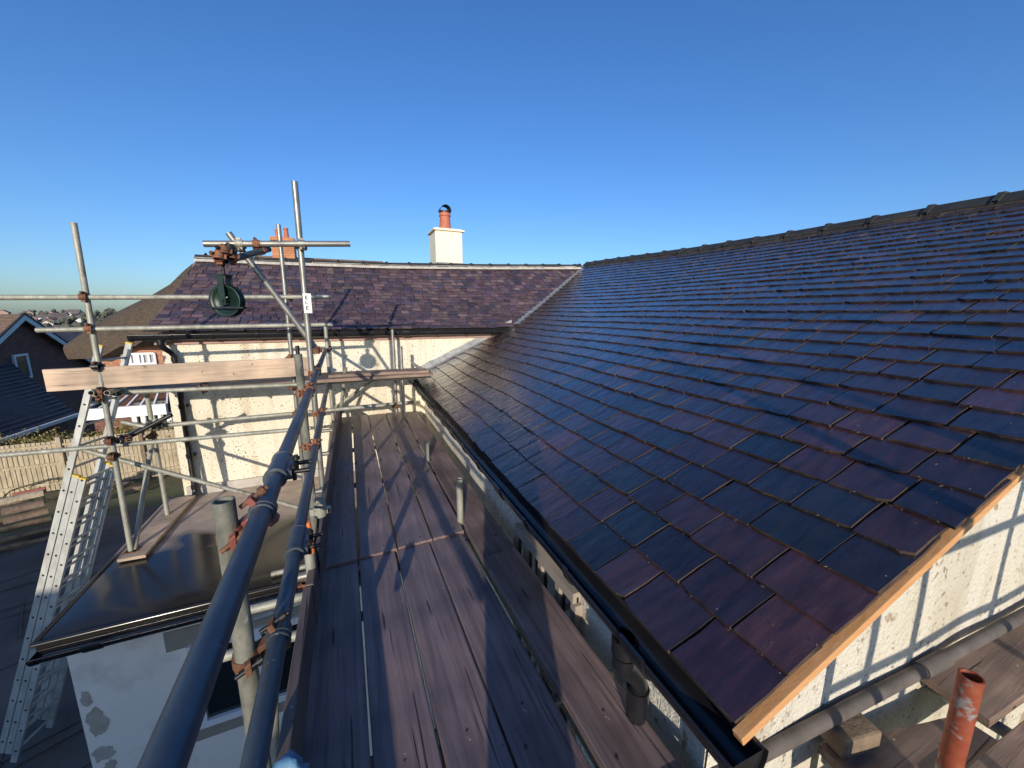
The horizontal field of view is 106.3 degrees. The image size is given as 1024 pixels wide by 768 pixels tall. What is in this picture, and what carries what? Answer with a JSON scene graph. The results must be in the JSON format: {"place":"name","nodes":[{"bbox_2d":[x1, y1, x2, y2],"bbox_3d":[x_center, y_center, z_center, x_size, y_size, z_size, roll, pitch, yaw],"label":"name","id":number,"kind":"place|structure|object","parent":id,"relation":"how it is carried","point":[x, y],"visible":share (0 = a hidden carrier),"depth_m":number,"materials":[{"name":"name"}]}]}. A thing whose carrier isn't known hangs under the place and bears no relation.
{"place":"outdoors","nodes":[
{"label":"outdoors","id":0,"kind":"place"},
{"bbox_2d":[75,316,82,321],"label":"distant house","id":1,"kind":"structure","parent":0,"point":[79,319],"depth_m":303.84,"materials":[{"name":"white"}]},
{"bbox_2d":[0,475,707,767],"bbox_3d":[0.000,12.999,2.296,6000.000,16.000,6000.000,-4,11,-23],"label":"ground","id":2,"kind":"structure","parent":0,"point":[174,487],"depth_m":11.12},
{"bbox_2d":[2,478,62,505],"bbox_3d":[-13.508,3.123,11.010,1.523,0.491,1.023,-4,11,-23],"label":"wire hoop","id":3,"kind":"object","parent":2,"relation":"on","point":[5,495],"visible":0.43,"depth_m":11.10,"materials":[{"name":"grey"}]},
{"bbox_2d":[0,363,78,445],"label":"tiled garage","id":4,"kind":"structure","parent":2,"relation":"on","point":[28,403],"depth_m":14.11,"materials":[{"name":"tile"}]},
{"bbox_2d":[0,313,95,436],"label":"gabled brick house","id":5,"kind":"structure","parent":2,"relation":"on","point":[26,348],"depth_m":17.75,"materials":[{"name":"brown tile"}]},
{"bbox_2d":[11,353,32,377],"bbox_3d":[-21.531,-0.771,16.886,0.080,1.090,0.840,-4,11,-23],"label":"window","id":6,"kind":"structure","parent":5,"relation":"in","point":[21,361],"depth_m":16.96,"materials":[{"name":"white"}]},
{"bbox_2d":[55,332,94,399],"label":"dark roofed house","id":7,"kind":"structure","parent":2,"relation":"on","point":[68,336],"depth_m":24.13,"materials":[{"name":"brick"}]},
{"bbox_2d":[0,415,174,455],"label":"hedge","id":8,"kind":"object","parent":2,"relation":"on","point":[27,440],"visible":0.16,"depth_m":12.07,"materials":[{"name":"green plant"}]},
{"bbox_2d":[0,429,180,496],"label":"garden fence","id":9,"kind":"object","parent":2,"relation":"on","point":[18,471],"visible":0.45,"depth_m":11.55,"materials":[{"name":"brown wood"}]},
{"bbox_2d":[123,479,131,483],"bbox_3d":[-12.039,3.052,12.014,0.203,0.136,0.236,-4,11,-23],"label":"rubble lump","id":10,"kind":"object","parent":2,"relation":"on","point":[127,481],"visible":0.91,"depth_m":11.96,"materials":[{"name":"grey stone"}]},
{"bbox_2d":[86,393,173,434],"bbox_3d":[-13.127,3.056,13.786,2.213,5.643,1.310,-4,11,-23],"label":"conservatory","id":11,"kind":"object","parent":2,"relation":"on","point":[133,408],"visible":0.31,"depth_m":13.04,"materials":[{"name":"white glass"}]},
{"bbox_2d":[63,253,206,411],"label":"neighbouring house","id":12,"kind":"structure","parent":2,"relation":"on","point":[143,313],"depth_m":13.27,"materials":[{"name":"tile"}]},
{"bbox_2d":[120,352,156,364],"bbox_3d":[-13.307,-0.720,13.732,0.955,0.797,0.080,-4,11,-23],"label":"window","id":13,"kind":"structure","parent":12,"relation":"in","point":[145,358],"depth_m":13.73,"materials":[{"name":"white plastic"}]},
{"bbox_2d":[0,504,444,767],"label":"paved yard","id":14,"kind":"structure","parent":2,"relation":"on","point":[61,742],"depth_m":6.23,"materials":[{"name":"grey concrete"}]},
{"bbox_2d":[0,536,47,551],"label":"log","id":15,"kind":"object","parent":14,"relation":"on","point":[5,547],"visible":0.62,"depth_m":8.57,"materials":[{"name":"brown wood"}]},
{"bbox_2d":[0,524,49,537],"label":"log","id":16,"kind":"object","parent":14,"relation":"on","point":[48,525],"visible":0.34,"depth_m":9.01,"materials":[{"name":"brown wood"}]},
{"bbox_2d":[0,526,50,543],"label":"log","id":17,"kind":"object","parent":16,"relation":"on","point":[24,534],"visible":0.66,"depth_m":8.85,"materials":[{"name":"brown wood"}]},
{"bbox_2d":[0,516,51,533],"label":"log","id":18,"kind":"object","parent":16,"relation":"on","point":[24,524],"visible":1,"depth_m":9.15,"materials":[{"name":"wood"}]},
{"bbox_2d":[0,501,21,506],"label":"ridge tile","id":19,"kind":"object","parent":18,"relation":"on","point":[10,503],"visible":0.12,"depth_m":9.02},
{"bbox_2d":[12,487,45,495],"bbox_3d":[-11.620,2.611,9.249,0.240,0.120,0.500,9,13,41],"label":"ridge tile","id":20,"kind":"object","parent":19,"relation":"on","point":[31,490],"visible":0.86,"depth_m":9.23,"materials":[{"name":"ceramic"}]},
{"bbox_2d":[3,507,48,524],"bbox_3d":[-11.376,3.063,8.994,0.240,0.120,0.660,8,13,39],"label":"ridge tile","id":21,"kind":"object","parent":16,"relation":"on","point":[24,515],"visible":1,"depth_m":8.94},
{"bbox_2d":[1,499,44,514],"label":"ridge tile","id":22,"kind":"object","parent":21,"relation":"on","point":[21,507],"visible":1,"depth_m":8.89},
{"bbox_2d":[0,489,43,504],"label":"ridge tile","id":23,"kind":"object","parent":22,"relation":"on","point":[20,497],"visible":1,"depth_m":9.01,"materials":[{"name":"brown ceramic"}]},
{"bbox_2d":[9,536,48,546],"bbox_3d":[-11.050,3.633,8.861,0.137,0.129,0.912,9,9,43],"label":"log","id":24,"kind":"object","parent":14,"relation":"on","point":[27,542],"visible":0.7,"depth_m":8.79,"materials":[{"name":"brown wood"}]},
{"bbox_2d":[0,342,133,762],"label":"extension ladder","id":25,"kind":"object","parent":14,"relation":"on","point":[45,606],"visible":0.81,"depth_m":4.39,"materials":[{"name":"metal"}]},
{"bbox_2d":[26,457,448,767],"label":"flat roofed extension","id":26,"kind":"object","parent":14,"relation":"on","point":[120,636],"visible":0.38,"depth_m":3.58,"materials":[{"name":"rubber"}]},
{"bbox_2d":[117,495,195,562],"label":"sole board","id":27,"kind":"object","parent":26,"relation":"on","point":[154,532],"visible":0.89,"depth_m":4.50,"materials":[{"name":"brown wood"}]},
{"bbox_2d":[186,615,298,729],"bbox_3d":[-2.540,2.870,3.899,1.110,0.920,0.055,-4,11,-23],"label":"window","id":28,"kind":"structure","parent":26,"relation":"in","point":[224,704],"depth_m":3.81,"materials":[{"name":"white"}]},
{"bbox_2d":[0,181,614,767],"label":"tube scaffold","id":29,"kind":"object","parent":14,"relation":"on","point":[182,715],"visible":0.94,"depth_m":1.79,"materials":[{"name":"metal"}]},
{"bbox_2d":[42,357,308,391],"bbox_3d":[-3.426,-0.120,4.106,2.243,0.234,0.036,-4,11,-23],"label":"toe board","id":30,"kind":"object","parent":29,"relation":"attached to","point":[68,379],"visible":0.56,"depth_m":4.02,"materials":[{"name":"beige wood"}]},
{"bbox_2d":[202,260,253,316],"bbox_3d":[-2.073,-0.716,2.775,0.300,0.456,0.110,0,10,1],"label":"pulley wheel","id":31,"kind":"object","parent":29,"relation":"hanging from","point":[219,293],"visible":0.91,"depth_m":2.78,"materials":[{"name":"green paint"}]},
{"bbox_2d":[92,371,432,396],"bbox_3d":[-2.813,-0.025,4.851,3.600,0.042,0.222,-4,11,-23],"label":"scaffold board","id":32,"kind":"object","parent":29,"relation":"on","point":[336,379],"visible":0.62,"depth_m":4.93,"materials":[{"name":"brown wood"}]},
{"bbox_2d":[328,368,428,377],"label":"scaffold board","id":33,"kind":"object","parent":32,"relation":"on","point":[371,373],"visible":0.98,"depth_m":5.28,"materials":[{"name":"brown wood"}]},
{"bbox_2d":[128,370,430,388],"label":"scaffold board","id":34,"kind":"object","parent":29,"relation":"on","point":[252,380],"visible":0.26,"depth_m":4.79,"materials":[{"name":"brown wood"}]},
{"bbox_2d":[275,586,315,762],"bbox_3d":[-0.475,1.285,0.680,0.036,0.217,2.600,-4,11,-22],"label":"toe board","id":35,"kind":"object","parent":29,"relation":"attached to","point":[292,732],"visible":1,"depth_m":1.41,"materials":[{"name":"wood"}]},
{"bbox_2d":[302,293,311,312],"bbox_3d":[-1.734,-0.684,3.257,0.062,0.165,0.027,-4,11,-23],"label":"scaffold tag","id":36,"kind":"object","parent":29,"relation":"attached to","point":[307,303],"visible":1,"depth_m":3.25,"materials":[{"name":"white plastic"}]},
{"bbox_2d":[306,520,314,554],"bbox_3d":[-0.982,0.739,1.855,0.043,0.160,0.044,-4,11,-23],"label":"orange tube cap","id":37,"kind":"object","parent":29,"relation":"attached to","point":[308,525],"visible":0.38,"depth_m":1.84,"materials":[{"name":"orange plastic"}]},
{"bbox_2d":[314,518,319,578],"bbox_3d":[-1.016,0.888,2.016,0.079,0.503,0.034,8,13,39],"label":"cable","id":38,"kind":"object","parent":29,"relation":"hanging from","point":[315,539],"visible":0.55,"depth_m":2.03,"materials":[{"name":"black plastic"}]},
{"bbox_2d":[302,562,370,767],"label":"scaffold board","id":39,"kind":"object","parent":29,"relation":"on","point":[336,734],"visible":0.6,"depth_m":1.60,"materials":[{"name":"brown wood"}]},
{"bbox_2d":[272,749,309,767],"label":"blue work glove","id":40,"kind":"object","parent":39,"relation":"on","point":[290,758],"visible":1,"depth_m":0.97,"materials":[{"name":"fabric"}]},
{"bbox_2d":[324,417,357,569],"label":"scaffold board","id":41,"kind":"object","parent":29,"relation":"on","point":[341,547],"visible":0.6,"depth_m":2.99,"materials":[{"name":"wood"}]},
{"bbox_2d":[305,405,340,623],"bbox_3d":[-1.752,0.743,3.744,0.036,0.222,4.117,-4,11,-22],"label":"toe board","id":42,"kind":"object","parent":41,"relation":"on","point":[313,580],"visible":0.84,"depth_m":2.58,"materials":[{"name":"wood"}]},
{"bbox_2d":[321,368,416,374],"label":"scaffold board","id":43,"kind":"object","parent":29,"relation":"on","point":[324,373],"visible":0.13,"depth_m":5.74,"materials":[{"name":"brown wood"}]},
{"bbox_2d":[352,415,396,559],"bbox_3d":[-1.586,0.798,4.157,0.226,0.042,3.760,-4,11,-23],"label":"scaffold board","id":44,"kind":"object","parent":29,"relation":"on","point":[376,534],"visible":0.98,"depth_m":3.17,"materials":[{"name":"wood"}]},
{"bbox_2d":[369,413,431,549],"bbox_3d":[-1.367,0.782,4.249,0.234,0.042,3.732,-4,11,-22],"label":"scaffold board","id":45,"kind":"object","parent":29,"relation":"on","point":[410,527],"visible":0.98,"depth_m":3.29,"materials":[{"name":"wood"}]},
{"bbox_2d":[359,552,442,767],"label":"scaffold board","id":46,"kind":"object","parent":29,"relation":"on","point":[403,734],"visible":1,"depth_m":1.63,"materials":[{"name":"brown wood"}]},
{"bbox_2d":[386,412,463,540],"bbox_3d":[-1.153,0.763,4.356,0.230,0.042,3.737,-4,11,-22],"label":"scaffold board","id":47,"kind":"object","parent":29,"relation":"on","point":[439,515],"visible":0.97,"depth_m":3.43,"materials":[{"name":"brown wood"}]},
{"bbox_2d":[397,542,514,767],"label":"scaffold board","id":48,"kind":"object","parent":29,"relation":"on","point":[469,732],"visible":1,"depth_m":1.64,"materials":[{"name":"wood"}]},
{"bbox_2d":[406,411,513,567],"bbox_3d":[-0.844,0.785,4.285,0.236,0.042,4.101,-4,11,-22],"label":"scaffold board","id":49,"kind":"object","parent":29,"relation":"on","point":[486,535],"visible":0.86,"depth_m":3.19,"materials":[{"name":"wood"}]},
{"bbox_2d":[430,534,590,767],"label":"scaffold board","id":50,"kind":"object","parent":29,"relation":"on","point":[535,730],"visible":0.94,"depth_m":1.65,"materials":[{"name":"wood"}]},
{"bbox_2d":[483,546,681,767],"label":"scaffold board","id":51,"kind":"object","parent":29,"relation":"on","point":[591,693],"visible":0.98,"depth_m":1.59,"materials":[{"name":"wood"}]},
{"bbox_2d":[127,190,1023,767],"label":"slate roofed house","id":52,"kind":"structure","parent":14,"relation":"on","point":[741,500],"depth_m":2.08,"materials":[{"name":"purple stone"}]},
{"bbox_2d":[513,522,581,739],"bbox_3d":[0.190,1.626,2.452,0.070,1.205,0.850,-4,11,-23],"label":"window","id":53,"kind":"structure","parent":52,"relation":"in","point":[551,576],"depth_m":2.29,"materials":[{"name":"white glass"}]},
{"bbox_2d":[712,607,1023,767],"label":"gable scaffold","id":54,"kind":"object","parent":14,"relation":"on","point":[964,702],"visible":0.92,"depth_m":1.39,"materials":[{"name":"grey metal"}]},
{"bbox_2d":[818,718,997,767],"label":"scaffold board","id":55,"kind":"object","parent":54,"relation":"on","point":[914,746],"visible":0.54,"depth_m":1.42,"materials":[{"name":"brown wood"}]},
{"bbox_2d":[820,713,881,759],"bbox_3d":[1.247,1.290,1.434,0.170,0.080,0.120,-2,10,-12],"label":"timber block","id":56,"kind":"object","parent":55,"relation":"on","point":[858,734],"depth_m":1.39,"materials":[{"name":"brown wood"}]},
{"bbox_2d":[921,624,1023,727],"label":"scaffold board","id":57,"kind":"object","parent":54,"relation":"on","point":[997,664],"visible":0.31,"depth_m":1.66,"materials":[{"name":"brown wood"}]},
{"bbox_2d":[965,720,1023,767],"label":"scaffold board","id":58,"kind":"object","parent":54,"relation":"on","point":[1006,750],"visible":1,"depth_m":1.39,"materials":[{"name":"brown wood"}]},
{"bbox_2d":[258,228,382,261],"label":"house beyond ridge","id":59,"kind":"structure","parent":2,"relation":"on","point":[289,252],"depth_m":10.05,"materials":[{"name":"orange brick"}]},
{"bbox_2d":[0,0,1023,314],"label":"sky","id":60,"kind":"structure","parent":0,"point":[569,132],"materials":[{"name":"blue"}]},
{"bbox_3d":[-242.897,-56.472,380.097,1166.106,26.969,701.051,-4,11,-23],"label":"hill","id":61,"kind":"structure","parent":0,"visible":0},
{"bbox_2d":[0,310,10,313],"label":"distant house","id":62,"kind":"structure","parent":61,"relation":"on","point":[4,312],"depth_m":338.78,"materials":[{"name":"grey"}]},
{"bbox_2d":[36,315,53,319],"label":"distant house","id":63,"kind":"structure","parent":61,"relation":"on","point":[41,316],"depth_m":305.30,"materials":[{"name":"grey"}]},
{"bbox_2d":[39,318,53,323],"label":"distant house","id":64,"kind":"structure","parent":61,"relation":"on","point":[43,319],"depth_m":282.18,"materials":[{"name":"grey"}]},
{"bbox_2d":[46,317,57,322],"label":"distant house","id":65,"kind":"structure","parent":61,"relation":"on","point":[55,319],"depth_m":294.05,"materials":[{"name":"grey"}]},
{"bbox_2d":[48,313,67,316],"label":"distant house","id":66,"kind":"structure","parent":61,"relation":"on","point":[59,314],"depth_m":316.74,"materials":[{"name":"grey"}]},
{"bbox_2d":[19,308,115,326],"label":"woodland","id":67,"kind":"object","parent":61,"relation":"on","point":[70,321],"visible":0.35,"depth_m":299.03,"materials":[{"name":"green plant"}]},
{"bbox_2d":[64,310,81,313],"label":"distant house","id":68,"kind":"structure","parent":61,"relation":"on","point":[69,311],"depth_m":360.93,"materials":[{"name":"grey"}]},
{"bbox_3d":[-11.282,3.115,11.626,0.259,0.141,0.296,-4,11,-23],"label":"rubble lump","id":69,"kind":"object","parent":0,"visible":0},
{"bbox_2d":[132,485,141,490],"bbox_3d":[-11.284,3.129,11.580,0.265,0.151,0.254,-4,11,-23],"label":"rubble lump","id":70,"kind":"object","parent":69,"relation":"on","point":[136,487],"visible":0.77,"depth_m":11.51,"materials":[{"name":"brown stone"}]}
]}

